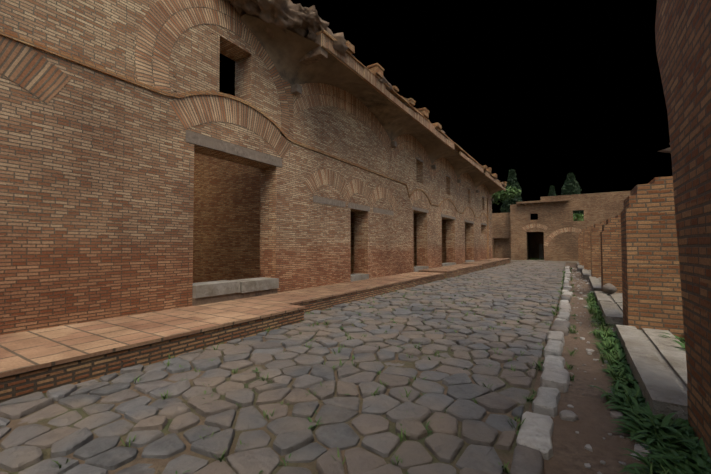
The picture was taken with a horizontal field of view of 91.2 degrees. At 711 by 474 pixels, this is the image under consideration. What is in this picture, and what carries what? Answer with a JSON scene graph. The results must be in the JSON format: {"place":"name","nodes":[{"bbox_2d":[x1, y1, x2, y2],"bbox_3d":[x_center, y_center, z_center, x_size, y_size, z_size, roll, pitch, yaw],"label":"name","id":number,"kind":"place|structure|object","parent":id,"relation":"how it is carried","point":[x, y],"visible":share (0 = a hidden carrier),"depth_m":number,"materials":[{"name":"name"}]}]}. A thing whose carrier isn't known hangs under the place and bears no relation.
{"place":"outdoors","nodes":[
{"label":"outdoors","id":0,"kind":"place"},
{"bbox_2d":[0,0,491,334],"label":"brick wall","id":1,"kind":"structure","parent":0,"point":[96,192],"depth_m":6.53,"materials":[{"name":"brown brick"}]},
{"bbox_2d":[0,0,490,223],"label":"brick arches","id":2,"kind":"structure","parent":1,"relation":"in","point":[33,72],"depth_m":8.04,"materials":[{"name":"brown brick"}]},
{"bbox_2d":[0,29,491,258],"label":"string course","id":3,"kind":"object","parent":1,"relation":"attached to","point":[7,34],"visible":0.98,"depth_m":7.12,"materials":[{"name":"brown brick"}]},
{"bbox_2d":[185,130,486,225],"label":"lintels","id":4,"kind":"object","parent":1,"relation":"in","point":[212,143],"visible":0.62,"depth_m":8.88,"materials":[{"name":"grey stone"}]},
{"bbox_2d":[240,14,502,196],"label":"balcony vaults","id":5,"kind":"object","parent":1,"relation":"attached to","point":[285,54],"visible":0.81,"depth_m":11.21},
{"bbox_2d":[241,0,307,39],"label":"broken masonry","id":6,"kind":"object","parent":5,"relation":"on","point":[283,15],"visible":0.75,"depth_m":8.57,"materials":[{"name":"brown stone"}]},
{"bbox_2d":[298,34,327,65],"bbox_3d":[-1.319,-5.139,9.699,1.135,0.528,0.290,-1,-2,32],"label":"protruding stone","id":7,"kind":"object","parent":5,"relation":"attached to","point":[316,54],"visible":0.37,"depth_m":9.46,"materials":[{"name":"brown stone"}]},
{"bbox_2d":[297,3,328,37],"bbox_3d":[-1.353,-5.723,9.298,1.114,0.577,1.428,-1,-2,32],"label":"broken masonry","id":8,"kind":"object","parent":5,"relation":"on","point":[314,20],"visible":0.4,"depth_m":9.01,"materials":[{"name":"brown stone"}]},
{"bbox_2d":[306,24,354,56],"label":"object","id":9,"kind":"object","parent":5,"relation":"on","point":[340,46],"visible":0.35,"depth_m":9.63,"materials":[{"name":"brown stone"}]},
{"bbox_2d":[379,75,392,90],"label":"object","id":10,"kind":"object","parent":5,"relation":"on","point":[382,80],"visible":0.1,"depth_m":12.11,"materials":[{"name":"brown stone"}]},
{"bbox_2d":[321,33,505,190],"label":"cornice","id":11,"kind":"structure","parent":5,"relation":"attached to","point":[370,79],"depth_m":12.25,"materials":[{"name":"brown brick"}]},
{"bbox_2d":[316,30,506,186],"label":"roof tiles","id":12,"kind":"object","parent":11,"relation":"on","point":[376,69],"visible":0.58,"depth_m":13.44,"materials":[{"name":"brown tile"}]},
{"bbox_2d":[291,83,493,200],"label":"balcony corbels","id":13,"kind":"object","parent":1,"relation":"attached to","point":[296,89],"visible":0.6,"depth_m":9.98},
{"bbox_2d":[0,258,510,377],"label":"sidewalk pavement","id":14,"kind":"structure","parent":0,"point":[25,351],"depth_m":5.41,"materials":[{"name":"tile"}]},
{"bbox_2d":[192,288,276,305],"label":"step","id":15,"kind":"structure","parent":14,"relation":"on","point":[213,299],"depth_m":7.99,"materials":[{"name":"grey stone"}]},
{"bbox_2d":[192,260,474,297],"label":"threshold blocks","id":16,"kind":"structure","parent":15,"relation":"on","point":[209,288],"depth_m":8.28,"materials":[{"name":"grey stone"}]},
{"bbox_2d":[0,261,565,473],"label":"road paving","id":17,"kind":"structure","parent":0,"point":[102,453],"depth_m":3.52,"materials":[{"name":"grey stone"}]},
{"bbox_2d":[219,0,672,219],"label":"sky","id":18,"kind":"structure","parent":0,"point":[545,91],"materials":[{"name":"black"}]},
{"bbox_2d":[510,262,683,473],"bbox_3d":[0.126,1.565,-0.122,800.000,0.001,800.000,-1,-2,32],"label":"ground","id":19,"kind":"structure","parent":0,"point":[593,425],"depth_m":3.26,"materials":[{"name":"brown soil"}]},
{"bbox_2d":[0,259,509,402],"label":"sidewalk kerb","id":20,"kind":"structure","parent":19,"relation":"on","point":[44,380],"depth_m":4.78,"materials":[{"name":"brick"}]},
{"bbox_2d":[193,153,465,282],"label":"casa diana interior walls","id":21,"kind":"structure","parent":19,"relation":"on","point":[226,228],"depth_m":11.82,"materials":[{"name":"brown brick"}]},
{"bbox_2d":[225,0,258,16],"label":"ruined balcony","id":22,"kind":"object","parent":21,"relation":"attached to","point":[236,4],"visible":0.58,"depth_m":8.19,"materials":[{"name":"brown brick"}]},
{"bbox_2d":[51,257,683,473],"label":"grass tufts","id":23,"kind":"object","parent":19,"relation":"on","point":[606,334],"depth_m":4.49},
{"bbox_2d":[110,264,710,473],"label":"weeds","id":24,"kind":"object","parent":19,"relation":"on","point":[692,457],"visible":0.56,"depth_m":2.85,"materials":[{"name":"green plant"}]},
{"bbox_2d":[492,185,520,204],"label":"pine tree","id":25,"kind":"object","parent":19,"relation":"on","point":[503,195],"depth_m":47.87,"materials":[{"name":"green plant"}]},
{"bbox_2d":[500,169,521,212],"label":"cypress tree","id":26,"kind":"object","parent":19,"relation":"on","point":[513,182],"depth_m":54.88,"materials":[{"name":"green plant"}]},
{"bbox_2d":[510,266,572,473],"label":"kerb stones","id":27,"kind":"object","parent":19,"relation":"on","point":[536,429],"depth_m":3.31,"materials":[{"name":"grey stone"}]},
{"bbox_2d":[510,244,577,262],"bbox_3d":[21.008,1.698,37.505,8.000,1.900,4.500,-1,-2,32],"label":"threshold","id":28,"kind":"object","parent":19,"relation":"on","point":[540,250],"visible":0.58,"depth_m":37.41,"materials":[{"name":"stone"}]},
{"bbox_2d":[548,185,555,195],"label":"cypress tree","id":29,"kind":"object","parent":19,"relation":"on","point":[551,191],"visible":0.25,"depth_m":50.49,"materials":[{"name":"green plant"}]},
{"bbox_2d":[492,191,630,260],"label":"building walls","id":30,"kind":"structure","parent":19,"relation":"on","point":[512,239],"depth_m":36.72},
{"bbox_2d":[522,224,580,245],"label":"brick arches","id":31,"kind":"structure","parent":30,"relation":"in","point":[551,236],"depth_m":36.70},
{"bbox_2d":[561,173,583,216],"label":"cypress tree","id":32,"kind":"object","parent":19,"relation":"on","point":[570,186],"visible":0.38,"depth_m":48.86,"materials":[{"name":"green plant"}]},
{"bbox_2d":[573,213,583,220],"bbox_3d":[25.193,-0.034,39.159,4.474,5.458,4.350,-1,-2,32],"label":"shrub","id":33,"kind":"object","parent":19,"relation":"on","point":[578,217],"visible":0.12,"depth_m":38.71,"materials":[{"name":"green plant"}]},
{"bbox_2d":[559,268,652,473],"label":"path pebbles","id":34,"kind":"object","parent":19,"relation":"on","point":[568,415],"visible":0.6,"depth_m":3.18,"materials":[{"name":"stone"}]},
{"bbox_2d":[577,263,687,423],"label":"stone slabs","id":35,"kind":"structure","parent":19,"relation":"on","point":[657,365],"depth_m":4.26,"materials":[{"name":"stone"}]},
{"bbox_2d":[602,283,616,293],"bbox_3d":[7.511,1.527,10.295,0.364,0.340,0.564,-1,-2,32],"label":"loose block","id":36,"kind":"object","parent":35,"relation":"on","point":[608,288],"depth_m":10.15,"materials":[{"name":"grey stone"}]},
{"bbox_2d":[578,0,710,457],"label":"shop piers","id":37,"kind":"structure","parent":19,"relation":"on","point":[646,253],"depth_m":3.10,"materials":[{"name":"brick"}]},
{"bbox_2d":[657,143,670,152],"bbox_3d":[6.750,-1.540,5.403,3.188,0.909,1.074,-1,-2,32],"label":"pier cap","id":38,"kind":"object","parent":37,"relation":"attached to","point":[667,150],"visible":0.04,"depth_m":6.12,"materials":[{"name":"grey stone"}]}
]}

